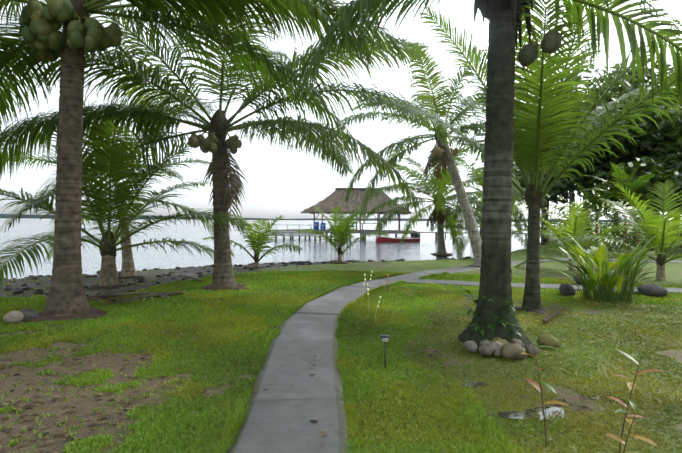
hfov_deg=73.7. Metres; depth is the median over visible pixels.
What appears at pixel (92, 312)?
palm root mounds
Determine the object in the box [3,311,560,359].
stones
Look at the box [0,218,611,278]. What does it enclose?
water
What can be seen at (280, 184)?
sky
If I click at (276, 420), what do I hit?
concrete path
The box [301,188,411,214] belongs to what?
thatch roof
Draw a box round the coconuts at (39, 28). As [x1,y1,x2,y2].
[19,0,562,216]
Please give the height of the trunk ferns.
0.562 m
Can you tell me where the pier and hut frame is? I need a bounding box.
[273,212,674,240]
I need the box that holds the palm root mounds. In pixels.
[22,253,548,322]
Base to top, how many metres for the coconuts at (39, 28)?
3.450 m
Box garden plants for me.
[362,232,668,452]
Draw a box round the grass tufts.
[0,269,681,452]
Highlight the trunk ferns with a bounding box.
[460,288,521,336]
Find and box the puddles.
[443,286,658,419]
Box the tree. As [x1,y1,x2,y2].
[471,47,681,258]
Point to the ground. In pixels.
(673, 274)
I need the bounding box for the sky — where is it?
[0,0,681,219]
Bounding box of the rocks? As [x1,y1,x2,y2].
[4,243,667,321]
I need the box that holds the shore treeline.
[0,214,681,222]
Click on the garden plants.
(608, 279)
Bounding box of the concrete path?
[225,258,681,452]
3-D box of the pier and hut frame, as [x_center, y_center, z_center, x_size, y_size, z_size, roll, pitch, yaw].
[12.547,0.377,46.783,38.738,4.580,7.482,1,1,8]
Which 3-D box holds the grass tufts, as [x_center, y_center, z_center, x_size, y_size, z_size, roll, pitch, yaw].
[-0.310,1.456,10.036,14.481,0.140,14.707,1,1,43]
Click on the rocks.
(650, 290)
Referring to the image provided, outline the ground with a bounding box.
[0,222,681,452]

